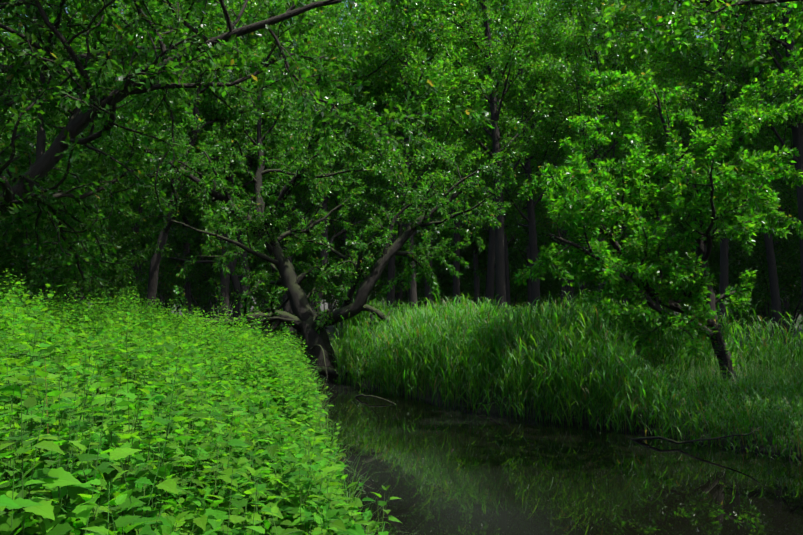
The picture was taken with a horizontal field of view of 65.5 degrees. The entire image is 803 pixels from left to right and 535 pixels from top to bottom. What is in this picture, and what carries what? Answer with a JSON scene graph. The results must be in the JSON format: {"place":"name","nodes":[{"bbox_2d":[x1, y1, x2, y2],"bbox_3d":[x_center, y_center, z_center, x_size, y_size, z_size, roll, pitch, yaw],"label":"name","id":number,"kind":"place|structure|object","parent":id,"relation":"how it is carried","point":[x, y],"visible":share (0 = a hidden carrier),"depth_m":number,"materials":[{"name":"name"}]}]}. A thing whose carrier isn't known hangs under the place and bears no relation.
{"place":"outdoors","nodes":[
{"label":"outdoors","id":0,"kind":"place"},
{"bbox_2d":[0,0,800,315],"label":"sky","id":1,"kind":"structure","parent":0,"point":[326,306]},
{"bbox_2d":[134,289,802,463],"bbox_3d":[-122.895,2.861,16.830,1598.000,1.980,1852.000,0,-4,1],"label":"ground","id":2,"kind":"structure","parent":0,"point":[494,408],"depth_m":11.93,"materials":[{"name":"green plant"}]},
{"bbox_2d":[0,0,23,62],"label":"forest tree","id":3,"kind":"object","parent":2,"relation":"on","point":[7,36],"depth_m":37.51,"materials":[{"name":"green plant"}]},
{"bbox_2d":[0,44,36,166],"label":"forest tree","id":4,"kind":"object","parent":2,"relation":"on","point":[2,138],"visible":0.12,"depth_m":16.09,"materials":[{"name":"green plant"}]},
{"bbox_2d":[1,110,62,148],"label":"forest tree","id":5,"kind":"object","parent":2,"relation":"on","point":[34,129],"visible":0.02,"depth_m":24.80,"materials":[{"name":"green plant"}]},
{"bbox_2d":[0,134,78,287],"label":"forest shrub","id":6,"kind":"object","parent":2,"relation":"on","point":[20,226],"visible":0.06,"depth_m":14.15,"materials":[{"name":"green plant"}]},
{"bbox_2d":[0,8,78,73],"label":"forest tree","id":7,"kind":"object","parent":2,"relation":"on","point":[22,41],"depth_m":34.67,"materials":[{"name":"green plant"}]},
{"bbox_2d":[0,0,91,289],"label":"forest tree","id":8,"kind":"object","parent":2,"relation":"on","point":[61,45],"visible":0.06,"depth_m":33.31,"materials":[{"name":"green plant"}]},
{"bbox_2d":[0,149,119,303],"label":"forest shrub","id":9,"kind":"object","parent":2,"relation":"on","point":[80,288],"depth_m":21.51,"materials":[{"name":"green plant"}]},
{"bbox_2d":[0,31,135,299],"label":"forest tree","id":10,"kind":"object","parent":2,"relation":"on","point":[31,78],"depth_m":26.57,"materials":[{"name":"green plant"}]},
{"bbox_2d":[0,125,148,311],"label":"tree","id":11,"kind":"object","parent":2,"relation":"on","point":[32,268],"visible":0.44,"depth_m":14.61,"materials":[{"name":"green plant"}]},
{"bbox_2d":[0,28,158,311],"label":"forest tree","id":12,"kind":"object","parent":2,"relation":"on","point":[83,296],"visible":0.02,"depth_m":21.93,"materials":[{"name":"green plant"}]},
{"bbox_2d":[2,147,171,320],"bbox_3d":[-10.851,-0.991,20.154,7.599,6.884,6.500,-4,-3,13],"label":"tree","id":13,"kind":"object","parent":2,"relation":"on","point":[128,277],"visible":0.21,"depth_m":19.77,"materials":[{"name":"green plant"}]},
{"bbox_2d":[0,32,195,299],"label":"forest tree","id":14,"kind":"object","parent":2,"relation":"on","point":[51,136],"visible":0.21,"depth_m":17.46,"materials":[{"name":"green plant"}]},
{"bbox_2d":[57,5,147,313],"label":"forest tree","id":15,"kind":"object","parent":2,"relation":"on","point":[101,48],"visible":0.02,"depth_m":33.45,"materials":[{"name":"green plant"}]},
{"bbox_2d":[60,270,145,316],"bbox_3d":[-17.698,0.574,36.688,5.355,6.192,5.746,-1,-4,17],"label":"forest shrub","id":16,"kind":"object","parent":2,"relation":"on","point":[116,301],"visible":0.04,"depth_m":35.80,"materials":[{"name":"green plant"}]},
{"bbox_2d":[56,3,164,310],"bbox_3d":[-16.963,-7.293,37.166,9.088,21.977,8.266,-1,-4,8],"label":"forest tree","id":17,"kind":"object","parent":2,"relation":"on","point":[108,38],"depth_m":36.15,"materials":[{"name":"green plant"}]},
{"bbox_2d":[60,212,172,321],"bbox_3d":[-15.283,-0.446,33.667,6.978,7.682,8.157,-4,0,-21],"label":"forest shrub","id":18,"kind":"object","parent":2,"relation":"on","point":[142,242],"visible":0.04,"depth_m":33.37,"materials":[{"name":"green plant"}]},
{"bbox_2d":[83,222,181,314],"bbox_3d":[-14.118,0.439,31.250,5.006,5.569,5.188,-1,-4,15],"label":"forest shrub","id":19,"kind":"object","parent":2,"relation":"on","point":[143,299],"visible":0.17,"depth_m":31.57,"materials":[{"name":"green plant"}]},
{"bbox_2d":[125,12,179,313],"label":"forest tree","id":20,"kind":"object","parent":2,"relation":"on","point":[161,299],"depth_m":40.10,"materials":[{"name":"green plant"}]},
{"bbox_2d":[131,222,180,312],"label":"forest shrub","id":21,"kind":"object","parent":2,"relation":"on","point":[167,286],"depth_m":43.62,"materials":[{"name":"green plant"}]},
{"bbox_2d":[49,39,267,314],"bbox_3d":[-9.942,-2.547,25.759,8.529,10.960,8.961,3,-5,-32],"label":"forest tree","id":22,"kind":"object","parent":2,"relation":"on","point":[136,269],"visible":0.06,"depth_m":24.48,"materials":[{"name":"green plant"}]},
{"bbox_2d":[111,0,215,326],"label":"forest tree","id":23,"kind":"object","parent":2,"relation":"on","point":[187,286],"visible":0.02,"depth_m":31.93,"materials":[{"name":"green plant"}]},
{"bbox_2d":[135,221,194,316],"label":"forest shrub","id":24,"kind":"object","parent":2,"relation":"on","point":[165,272],"depth_m":42.00,"materials":[{"name":"green plant"}]},
{"bbox_2d":[134,0,222,317],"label":"forest tree","id":25,"kind":"object","parent":2,"relation":"on","point":[205,309],"depth_m":36.98,"materials":[{"name":"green plant"}]},
{"bbox_2d":[165,221,191,315],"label":"forest tree","id":26,"kind":"object","parent":2,"relation":"on","point":[168,304],"depth_m":43.94,"materials":[{"name":"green plant"}]},
{"bbox_2d":[66,0,301,320],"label":"forest tree","id":27,"kind":"object","parent":2,"relation":"on","point":[177,187],"visible":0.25,"depth_m":22.36,"materials":[{"name":"green plant"}]},
{"bbox_2d":[142,227,231,316],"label":"forest shrub","id":28,"kind":"object","parent":2,"relation":"on","point":[181,293],"visible":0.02,"depth_m":44.38,"materials":[{"name":"green plant"}]},
{"bbox_2d":[66,0,319,317],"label":"forest tree","id":29,"kind":"object","parent":2,"relation":"on","point":[234,279],"visible":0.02,"depth_m":27.43,"materials":[{"name":"green plant"}]},
{"bbox_2d":[0,268,401,534],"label":"nettle plants","id":30,"kind":"object","parent":2,"relation":"on","point":[132,424],"visible":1,"depth_m":3.06,"materials":[{"name":"green plant"}]},
{"bbox_2d":[123,183,295,318],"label":"tree","id":31,"kind":"object","parent":2,"relation":"on","point":[202,283],"visible":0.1,"depth_m":31.62,"materials":[{"name":"green plant"}]},
{"bbox_2d":[165,230,265,325],"bbox_3d":[-11.645,0.600,36.450,5.818,6.240,5.652,-1,-4,14],"label":"forest shrub","id":32,"kind":"object","parent":2,"relation":"on","point":[201,304],"visible":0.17,"depth_m":35.08,"materials":[{"name":"green plant"}]},
{"bbox_2d":[198,21,237,318],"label":"forest tree","id":33,"kind":"object","parent":2,"relation":"on","point":[236,312],"depth_m":40.24,"materials":[{"name":"green plant"}]},
{"bbox_2d":[99,0,355,330],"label":"forest tree","id":34,"kind":"object","parent":2,"relation":"on","point":[211,107],"visible":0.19,"depth_m":23.92,"materials":[{"name":"green plant"}]},
{"bbox_2d":[123,0,343,333],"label":"forest tree","id":35,"kind":"object","parent":2,"relation":"on","point":[224,281],"visible":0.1,"depth_m":24.42,"materials":[{"name":"green plant"}]},
{"bbox_2d":[213,282,270,315],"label":"forest shrub","id":36,"kind":"object","parent":2,"relation":"on","point":[232,306],"depth_m":45.55,"materials":[{"name":"green plant"}]},
{"bbox_2d":[159,124,329,303],"bbox_3d":[-8.154,-2.178,28.760,9.587,11.074,9.708,0,-4,2],"label":"forest tree","id":37,"kind":"object","parent":2,"relation":"on","point":[289,214],"visible":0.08,"depth_m":27.87,"materials":[{"name":"green plant"}]},
{"bbox_2d":[0,0,493,302],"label":"oak tree","id":38,"kind":"object","parent":2,"relation":"on","point":[132,58],"visible":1,"depth_m":10.30,"materials":[{"name":"green plant"}]},
{"bbox_2d":[184,204,318,330],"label":"tree","id":39,"kind":"object","parent":2,"relation":"on","point":[259,261],"visible":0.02,"depth_m":32.45,"materials":[{"name":"green plant"}]},
{"bbox_2d":[203,317,368,385],"bbox_3d":[-3.322,2.308,17.292,6.071,1.889,2.459,0,-4,1],"label":"fallen branch","id":40,"kind":"object","parent":2,"relation":"on","point":[330,371],"visible":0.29,"depth_m":17.73,"materials":[{"name":"brown wood"}]},
{"bbox_2d":[201,0,382,331],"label":"forest tree","id":41,"kind":"object","parent":2,"relation":"on","point":[287,307],"visible":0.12,"depth_m":26.88,"materials":[{"name":"green plant"}]},
{"bbox_2d":[252,0,344,327],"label":"forest tree","id":42,"kind":"object","parent":2,"relation":"on","point":[282,4],"visible":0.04,"depth_m":36.12,"materials":[{"name":"green plant"}]},
{"bbox_2d":[249,0,379,225],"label":"forest tree","id":43,"kind":"object","parent":2,"relation":"on","point":[333,27],"visible":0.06,"depth_m":33.27,"materials":[{"name":"green plant"}]},
{"bbox_2d":[106,35,528,381],"bbox_3d":[-2.589,-1.734,19.558,12.794,11.304,8.135,0,-4,1],"label":"tree","id":44,"kind":"object","parent":2,"relation":"on","point":[309,325],"visible":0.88,"depth_m":18.56,"materials":[{"name":"green plant"}]},
{"bbox_2d":[280,5,358,290],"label":"forest tree","id":45,"kind":"object","parent":2,"relation":"on","point":[334,127],"visible":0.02,"depth_m":40.96,"materials":[{"name":"green plant"}]},
{"bbox_2d":[180,0,473,314],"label":"forest tree","id":46,"kind":"object","parent":2,"relation":"on","point":[326,200],"visible":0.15,"depth_m":27.12,"materials":[{"name":"green plant"}]},
{"bbox_2d":[292,209,381,311],"bbox_3d":[-4.796,0.528,37.216,6.700,7.225,7.832,8,-7,-29],"label":"forest shrub","id":47,"kind":"object","parent":2,"relation":"on","point":[327,298],"visible":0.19,"depth_m":36.51,"materials":[{"name":"green plant"}]},
{"bbox_2d":[315,56,378,330],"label":"forest tree","id":48,"kind":"object","parent":2,"relation":"on","point":[342,237],"depth_m":43.52,"materials":[{"name":"green plant"}]},
{"bbox_2d":[295,1,403,303],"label":"forest tree","id":49,"kind":"object","parent":2,"relation":"on","point":[345,237],"visible":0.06,"depth_m":36.75,"materials":[{"name":"green plant"}]},
{"bbox_2d":[300,218,425,329],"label":"tree","id":50,"kind":"object","parent":2,"relation":"on","point":[338,242],"visible":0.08,"depth_m":44.85,"materials":[{"name":"green plant"}]},
{"bbox_2d":[320,38,405,313],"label":"forest tree","id":51,"kind":"object","parent":2,"relation":"on","point":[339,230],"visible":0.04,"depth_m":39.44,"materials":[{"name":"green plant"}]},
{"bbox_2d":[368,265,395,316],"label":"forest shrub","id":52,"kind":"object","parent":2,"relation":"on","point":[378,294],"depth_m":51.55,"materials":[{"name":"green plant"}]},
{"bbox_2d":[349,166,421,310],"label":"forest tree","id":53,"kind":"object","parent":2,"relation":"on","point":[380,302],"depth_m":47.58,"materials":[{"name":"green plant"}]},
{"bbox_2d":[340,0,436,311],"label":"forest tree","id":54,"kind":"object","parent":2,"relation":"on","point":[399,296],"depth_m":45.33,"materials":[{"name":"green plant"}]},
{"bbox_2d":[338,1,449,311],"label":"forest tree","id":55,"kind":"object","parent":2,"relation":"on","point":[391,274],"visible":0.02,"depth_m":36.02,"materials":[{"name":"green plant"}]},
{"bbox_2d":[369,238,452,309],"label":"forest shrub","id":56,"kind":"object","parent":2,"relation":"on","point":[371,297],"visible":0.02,"depth_m":49.55,"materials":[{"name":"green plant"}]},
{"bbox_2d":[321,0,501,312],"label":"forest tree","id":57,"kind":"object","parent":2,"relation":"on","point":[438,65],"visible":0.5,"depth_m":26.13,"materials":[{"name":"green plant"}]},
{"bbox_2d":[337,207,485,311],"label":"tree","id":58,"kind":"object","parent":2,"relation":"on","point":[438,269],"visible":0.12,"depth_m":45.55,"materials":[{"name":"green plant"}]},
{"bbox_2d":[409,64,452,307],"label":"forest tree","id":59,"kind":"object","parent":2,"relation":"on","point":[433,230],"depth_m":48.18,"materials":[{"name":"green plant"}]},
{"bbox_2d":[341,0,539,307],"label":"forest tree","id":60,"kind":"object","parent":2,"relation":"on","point":[481,160],"visible":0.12,"depth_m":30.91,"materials":[{"name":"green plant"}]},
{"bbox_2d":[368,1,515,307],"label":"forest tree","id":61,"kind":"object","parent":2,"relation":"on","point":[456,283],"visible":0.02,"depth_m":40.13,"materials":[{"name":"green plant"}]},
{"bbox_2d":[409,253,494,310],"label":"forest shrub","id":62,"kind":"object","parent":2,"relation":"on","point":[469,281],"visible":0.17,"depth_m":46.90,"materials":[{"name":"green plant"}]},
{"bbox_2d":[414,26,511,309],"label":"forest tree","id":63,"kind":"object","parent":2,"relation":"on","point":[476,283],"depth_m":43.44,"materials":[{"name":"green plant"}]},
{"bbox_2d":[346,0,590,314],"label":"forest tree","id":64,"kind":"object","parent":2,"relation":"on","point":[507,15],"visible":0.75,"depth_m":27.97,"materials":[{"name":"green plant"}]},
{"bbox_2d":[188,324,802,534],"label":"grass tufts","id":65,"kind":"object","parent":2,"relation":"on","point":[752,378],"visible":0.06,"depth_m":9.85,"materials":[{"name":"green plant"}]},
{"bbox_2d":[434,0,560,308],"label":"forest tree","id":66,"kind":"object","parent":2,"relation":"on","point":[507,284],"visible":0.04,"depth_m":40.64,"materials":[{"name":"green plant"}]},
{"bbox_2d":[470,234,541,311],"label":"forest shrub","id":67,"kind":"object","parent":2,"relation":"on","point":[515,266],"depth_m":52.02,"materials":[{"name":"green plant"}]},
{"bbox_2d":[449,192,566,310],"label":"forest shrub","id":68,"kind":"object","parent":2,"relation":"on","point":[514,291],"visible":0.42,"depth_m":44.32,"materials":[{"name":"green plant"}]},
{"bbox_2d":[462,117,555,263],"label":"forest tree","id":69,"kind":"object","parent":2,"relation":"on","point":[516,239],"depth_m":48.96,"materials":[{"name":"green plant"}]},
{"bbox_2d":[460,64,561,311],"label":"forest tree","id":70,"kind":"object","parent":2,"relation":"on","point":[523,235],"visible":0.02,"depth_m":43.22,"materials":[{"name":"green plant"}]},
{"bbox_2d":[483,284,547,312],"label":"forest shrub","id":71,"kind":"object","parent":2,"relation":"on","point":[526,300],"depth_m":48.00,"materials":[{"name":"green plant"}]},
{"bbox_2d":[447,0,593,308],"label":"forest tree","id":72,"kind":"object","parent":2,"relation":"on","point":[491,270],"visible":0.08,"depth_m":35.70,"materials":[{"name":"green plant"}]},
{"bbox_2d":[444,0,601,314],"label":"forest tree","id":73,"kind":"object","parent":2,"relation":"on","point":[514,217],"visible":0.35,"depth_m":30.55,"materials":[{"name":"green plant"}]},
{"bbox_2d":[508,248,579,315],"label":"forest shrub","id":74,"kind":"object","parent":2,"relation":"on","point":[546,285],"visible":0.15,"depth_m":48.20,"materials":[{"name":"green plant"}]},
{"bbox_2d":[513,29,606,307],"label":"forest tree","id":75,"kind":"object","parent":2,"relation":"on","point":[564,236],"visible":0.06,"depth_m":40.80,"materials":[{"name":"green plant"}]},
{"bbox_2d":[541,271,578,306],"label":"forest shrub","id":76,"kind":"object","parent":2,"relation":"on","point":[559,292],"visible":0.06,"depth_m":51.34,"materials":[{"name":"green plant"}]},
{"bbox_2d":[516,1,616,315],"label":"forest tree","id":77,"kind":"object","parent":2,"relation":"on","point":[581,289],"depth_m":42.98,"materials":[{"name":"green plant"}]},
{"bbox_2d":[511,0,629,307],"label":"forest tree","id":78,"kind":"object","parent":2,"relation":"on","point":[570,289],"visible":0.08,"depth_m":36.94,"materials":[{"name":"green plant"}]},
{"bbox_2d":[355,377,795,443],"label":"deadwood sticks","id":79,"kind":"object","parent":2,"relation":"on","point":[647,438],"visible":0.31,"depth_m":9.33,"materials":[{"name":"brown wood"}]},
{"bbox_2d":[509,0,690,299],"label":"forest tree","id":80,"kind":"object","parent":2,"relation":"on","point":[595,99],"visible":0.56,"depth_m":27.42,"materials":[{"name":"green plant"}]},
{"bbox_2d":[548,32,674,308],"bbox_3d":[11.376,-3.909,32.523,7.781,16.371,7.158,-1,-4,10],"label":"forest tree","id":81,"kind":"object","parent":2,"relation":"on","point":[625,300],"visible":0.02,"depth_m":31.81,"materials":[{"name":"green plant"}]},
{"bbox_2d":[555,226,676,301],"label":"forest shrub","id":82,"kind":"object","parent":2,"relation":"on","point":[587,282],"visible":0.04,"depth_m":50.48,"materials":[{"name":"green plant"}]},
{"bbox_2d":[579,245,676,313],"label":"forest shrub","id":83,"kind":"object","parent":2,"relation":"on","point":[591,286],"depth_m":40.85,"materials":[{"name":"green plant"}]},
{"bbox_2d":[576,0,699,236],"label":"forest tree","id":84,"kind":"object","parent":2,"relation":"on","point":[661,142],"visible":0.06,"depth_m":35.19,"materials":[{"name":"green plant"}]},
{"bbox_2d":[578,0,697,224],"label":"forest tree","id":85,"kind":"object","parent":2,"relation":"on","point":[633,106],"visible":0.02,"depth_m":37.75,"materials":[{"name":"green plant"}]},
{"bbox_2d":[567,211,728,315],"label":"tree","id":86,"kind":"object","parent":2,"relation":"on","point":[681,254],"visible":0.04,"depth_m":33.35,"materials":[{"name":"green plant"}]},
{"bbox_2d":[511,46,802,391],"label":"tree","id":87,"kind":"object","parent":2,"relation":"on","point":[620,268],"visible":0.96,"depth_m":12.93,"materials":[{"name":"green plant"}]},
{"bbox_2d":[612,0,765,321],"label":"forest tree","id":88,"kind":"object","parent":2,"relation":"on","point":[690,54],"visible":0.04,"depth_m":36.41,"materials":[{"name":"green plant"}]},
{"bbox_2d":[589,0,802,78],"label":"oak tree","id":89,"kind":"object","parent":2,"relation":"on","point":[688,8],"visible":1,"depth_m":9.74,"materials":[{"name":"green plant"}]},
{"bbox_2d":[616,0,778,342],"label":"forest tree","id":90,"kind":"object","parent":2,"relation":"on","point":[709,83],"visible":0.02,"depth_m":33.85,"materials":[{"name":"green plant"}]},
{"bbox_2d":[659,81,739,252],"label":"forest tree","id":91,"kind":"object","parent":2,"relation":"on","point":[674,231],"visible":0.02,"depth_m":42.90,"materials":[{"name":"green plant"}]},
{"bbox_2d":[671,221,734,312],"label":"forest shrub","id":92,"kind":"object","parent":2,"relation":"on","point":[709,260],"depth_m":49.01,"materials":[{"name":"green plant"}]},
{"bbox_2d":[672,262,749,336],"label":"forest shrub","id":93,"kind":"object","parent":2,"relation":"on","point":[716,270],"visible":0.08,"depth_m":45.98,"materials":[{"name":"green plant"}]},
{"bbox_2d":[620,0,802,341],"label":"forest tree","id":94,"kind":"object","parent":2,"relation":"on","point":[689,98],"visible":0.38,"depth_m":26.90,"materials":[{"name":"green plant"}]},
{"bbox_2d":[690,210,762,329],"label":"forest tree","id":95,"kind":"object","parent":2,"relation":"on","point":[728,255],"visible":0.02,"depth_m":48.42,"materials":[{"name":"green plant"}]},
{"bbox_2d":[661,3,802,345],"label":"forest tree","id":96,"kind":"object","parent":2,"relation":"on","point":[774,286],"depth_m":31.45,"materials":[{"name":"green plant"}]},
{"bbox_2d":[681,12,797,342],"bbox_3d":[22.395,-8.005,36.897,9.822,25.416,9.350,1,-4,-12],"label":"forest tree","id":97,"kind":"object","parent":2,"relation":"on","point":[786,304],"depth_m":35.08,"materials":[{"name":"green plant"}]},
{"bbox_2d":[680,229,801,337],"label":"forest shrub","id":98,"kind":"object","parent":2,"relation":"on","point":[716,284],"visible":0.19,"depth_m":42.26,"materials":[{"name":"green plant"}]},
{"bbox_2d":[714,273,771,334],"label":"forest shrub","id":99,"kind":"object","parent":2,"relation":"on","point":[732,309],"visible":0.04,"depth_m":43.88,"materials":[{"name":"green plant"}]},
{"bbox_2d":[684,1,802,310],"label":"forest tree","id":100,"kind":"object","parent":2,"relation":"on","point":[760,26],"visible":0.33,"depth_m":24.00,"materials":[{"name":"green plant"}]},
{"bbox_2d":[691,23,799,338],"bbox_3d":[23.595,-6.204,39.440,9.878,22.057,9.378,0,-4,3],"label":"forest tree","id":101,"kind":"object","parent":2,"relation":"on","point":[780,202],"depth_m":38.74,"materials":[{"name":"green plant"}]},
{"bbox_2d":[708,229,788,308],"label":"forest shrub","id":102,"kind":"object","parent":2,"relation":"on","point":[716,255],"visible":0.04,"depth_m":49.16,"materials":[{"name":"green plant"}]},
{"bbox_2d":[706,1,802,232],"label":"forest tree","id":103,"kind":"object","parent":2,"relation":"on","point":[791,199],"visible":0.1,"depth_m":29.09,"materials":[{"name":"green plant"}]},
{"bbox_2d":[728,251,800,336],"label":"forest shrub","id":104,"kind":"object","parent":2,"relation":"on","point":[746,318],"visible":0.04,"depth_m":41.74,"materials":[{"name":"green plant"}]},
{"bbox_2d":[728,213,802,344],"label":"forest shrub","id":105,"kind":"object","parent":2,"relation":"on","point":[789,274],"visible":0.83,"depth_m":32.99,"materials":[{"name":"green plant"}]},
{"bbox_2d":[760,2,802,183],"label":"forest tree","id":106,"kind":"object","parent":2,"relation":"on","point":[800,30],"visible":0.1,"depth_m":26.10,"materials":[{"name":"green plant"}]},
{"bbox_2d":[762,229,802,317],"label":"forest shrub","id":107,"kind":"object","parent":2,"relation":"on","point":[791,236],"visible":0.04,"depth_m":36.98,"materials":[{"name":"green plant"}]},
{"bbox_2d":[317,381,802,534],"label":"stream","id":108,"kind":"structure","parent":0,"point":[455,470],"depth_m":7.46,"materials":[{"name":"liquid"}]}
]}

